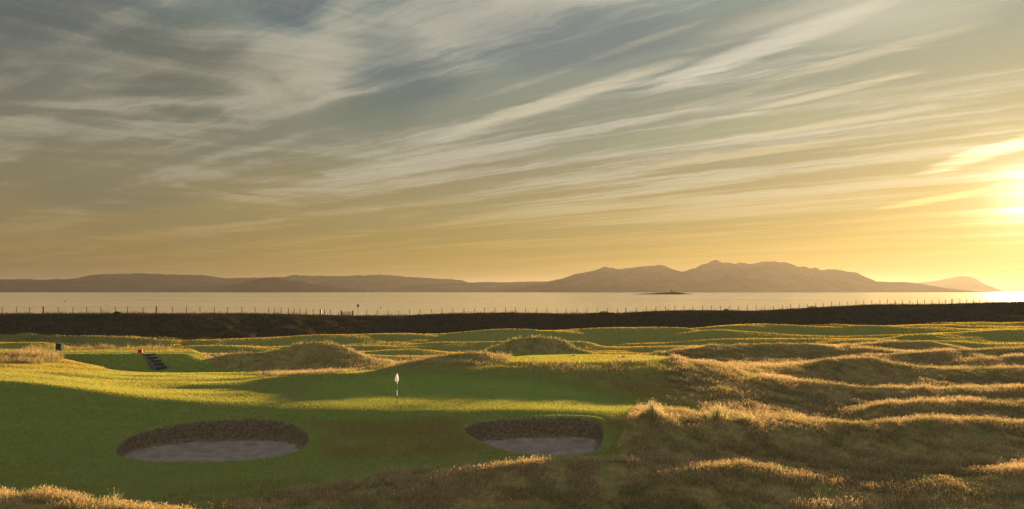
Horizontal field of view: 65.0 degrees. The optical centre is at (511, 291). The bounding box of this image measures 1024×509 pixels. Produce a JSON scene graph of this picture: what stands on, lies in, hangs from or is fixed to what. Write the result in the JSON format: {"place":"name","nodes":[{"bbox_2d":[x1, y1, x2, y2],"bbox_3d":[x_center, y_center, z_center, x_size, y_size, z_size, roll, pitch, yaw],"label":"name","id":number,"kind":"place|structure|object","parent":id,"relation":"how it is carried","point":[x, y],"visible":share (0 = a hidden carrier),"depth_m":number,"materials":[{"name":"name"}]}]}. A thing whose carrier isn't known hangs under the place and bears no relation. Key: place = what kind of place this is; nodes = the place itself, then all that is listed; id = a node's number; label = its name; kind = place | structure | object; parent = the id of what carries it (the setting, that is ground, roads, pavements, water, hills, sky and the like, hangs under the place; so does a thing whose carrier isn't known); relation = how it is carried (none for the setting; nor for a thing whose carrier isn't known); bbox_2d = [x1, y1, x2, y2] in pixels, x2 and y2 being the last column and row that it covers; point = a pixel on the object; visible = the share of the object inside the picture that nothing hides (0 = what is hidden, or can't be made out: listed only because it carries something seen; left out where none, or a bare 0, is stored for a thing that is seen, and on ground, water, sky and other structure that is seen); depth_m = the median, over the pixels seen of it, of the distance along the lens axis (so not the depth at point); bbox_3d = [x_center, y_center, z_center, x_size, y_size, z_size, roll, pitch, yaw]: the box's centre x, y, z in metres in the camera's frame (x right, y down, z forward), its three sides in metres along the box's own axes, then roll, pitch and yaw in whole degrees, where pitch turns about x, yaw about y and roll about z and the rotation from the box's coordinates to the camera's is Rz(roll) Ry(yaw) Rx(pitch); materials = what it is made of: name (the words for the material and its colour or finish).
{"place":"outdoors","nodes":[
{"label":"outdoors","id":0,"kind":"place"},
{"bbox_2d":[0,343,172,363],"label":"rough grass","id":1,"kind":"structure","parent":0,"point":[46,355],"depth_m":88.53,"materials":[{"name":"beige plant"}]},
{"bbox_2d":[0,273,547,291],"bbox_3d":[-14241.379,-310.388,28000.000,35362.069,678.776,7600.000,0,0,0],"label":"hills","id":2,"kind":"structure","parent":0,"point":[139,282],"depth_m":26696.57,"materials":[{"name":"grey stone"}]},
{"bbox_2d":[218,277,367,291],"bbox_3d":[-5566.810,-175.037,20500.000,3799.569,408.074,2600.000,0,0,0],"label":"hills","id":3,"kind":"structure","parent":0,"point":[270,284],"depth_m":20066.49,"materials":[{"name":"stone"}]},
{"bbox_2d":[371,282,538,291],"bbox_3d":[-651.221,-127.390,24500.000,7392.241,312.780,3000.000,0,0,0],"label":"hills","id":4,"kind":"structure","parent":0,"point":[479,287],"depth_m":23931.06,"materials":[{"name":"grey stone"}]},
{"bbox_2d":[0,301,1023,508],"bbox_3d":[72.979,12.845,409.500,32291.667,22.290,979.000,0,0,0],"label":"ground","id":5,"kind":"structure","parent":0,"point":[217,440],"depth_m":64.35,"materials":[{"name":"plant"}]},
{"bbox_2d":[56,343,63,350],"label":"litter bin","id":6,"kind":"object","parent":5,"relation":"on","point":[59,346],"visible":1,"depth_m":102.69,"materials":[{"name":"stone"}]},
{"bbox_2d":[102,491,125,508],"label":"grass tussock","id":7,"kind":"object","parent":5,"relation":"on","point":[115,500],"depth_m":30.36,"materials":[{"name":"beige plant"}]},
{"bbox_2d":[142,352,166,369],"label":"timber steps","id":8,"kind":"structure","parent":5,"relation":"on","point":[154,364],"depth_m":95.58,"materials":[{"name":"grey wood"}]},
{"bbox_2d":[2,306,330,314],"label":"post and wire fence","id":9,"kind":"object","parent":5,"relation":"on","point":[172,310],"visible":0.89,"depth_m":169.92,"materials":[{"name":"brown wood"}]},
{"bbox_2d":[340,310,352,315],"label":"field gate","id":10,"kind":"structure","parent":5,"relation":"on","point":[341,314],"depth_m":192.84,"materials":[{"name":"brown wood"}]},
{"bbox_2d":[0,352,701,508],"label":"mown grass","id":11,"kind":"structure","parent":5,"relation":"on","point":[27,371],"depth_m":55.45,"materials":[{"name":"green plant"}]},
{"bbox_2d":[202,335,687,377],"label":"rough grass","id":12,"kind":"structure","parent":5,"relation":"on","point":[280,372],"depth_m":90.99,"materials":[{"name":"plant"}]},
{"bbox_2d":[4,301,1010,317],"bbox_3d":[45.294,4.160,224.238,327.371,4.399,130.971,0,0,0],"label":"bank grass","id":13,"kind":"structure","parent":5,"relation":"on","point":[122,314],"depth_m":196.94,"materials":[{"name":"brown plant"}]},
{"bbox_2d":[0,453,1023,508],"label":"rough grass","id":14,"kind":"structure","parent":5,"relation":"on","point":[403,473],"depth_m":41.88,"materials":[{"name":"brown plant"}]},
{"bbox_2d":[0,322,1023,356],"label":"mown grass","id":15,"kind":"structure","parent":5,"relation":"on","point":[133,349],"depth_m":144.66,"materials":[{"name":"green plant"}]},
{"bbox_2d":[0,301,1023,344],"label":"bank grass","id":16,"kind":"structure","parent":5,"relation":"on","point":[483,317],"depth_m":193.58,"materials":[{"name":"brown plant"}]},
{"bbox_2d":[637,401,666,419],"bbox_3d":[9.060,7.593,51.972,1.999,1.250,1.935,0,0,16],"label":"grass tussock","id":17,"kind":"object","parent":5,"relation":"on","point":[652,408],"depth_m":51.85,"materials":[{"name":"beige plant"}]},
{"bbox_2d":[366,297,1023,315],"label":"post and wire fence","id":18,"kind":"object","parent":5,"relation":"on","point":[909,302],"visible":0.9,"depth_m":230.82,"materials":[{"name":"brown wood"}]},
{"bbox_2d":[705,403,731,421],"bbox_3d":[13.605,7.891,52.982,2.106,1.346,2.166,0,0,-13],"label":"grass tussock","id":19,"kind":"object","parent":5,"relation":"on","point":[716,414],"depth_m":52.91,"materials":[{"name":"beige plant"}]},
{"bbox_2d":[734,413,753,421],"bbox_3d":[15.578,8.418,53.822,1.269,0.603,1.250,0,0,-33],"label":"grass tussock","id":20,"kind":"object","parent":5,"relation":"on","point":[744,417],"depth_m":53.78,"materials":[{"name":"beige plant"}]},
{"bbox_2d":[610,339,1023,479],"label":"rough grass","id":21,"kind":"structure","parent":5,"relation":"on","point":[792,416],"depth_m":60.97,"materials":[{"name":"brown plant"}]},
{"bbox_2d":[0,292,1023,315],"bbox_3d":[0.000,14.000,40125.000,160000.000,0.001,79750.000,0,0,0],"label":"sea","id":22,"kind":"structure","parent":0,"point":[386,303],"depth_m":1151.58,"materials":[{"name":"beige liquid"}]},
{"bbox_2d":[646,292,685,293],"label":"islet","id":23,"kind":"object","parent":22,"relation":"in","point":[667,293],"visible":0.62,"depth_m":4260.50,"materials":[{"name":"grey stone"}]},
{"bbox_2d":[0,0,1023,291],"label":"sky","id":24,"kind":"structure","parent":0,"point":[465,140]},
{"bbox_2d":[520,260,975,291],"bbox_3d":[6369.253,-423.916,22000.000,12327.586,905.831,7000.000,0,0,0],"label":"hills","id":25,"kind":"structure","parent":0,"point":[719,276],"depth_m":20676.06,"materials":[{"name":"stone"}]},
{"bbox_2d":[919,276,1005,291],"bbox_3d":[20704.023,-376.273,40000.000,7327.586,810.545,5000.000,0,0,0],"label":"hills","id":26,"kind":"structure","parent":0,"point":[965,283],"depth_m":39145.71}
]}

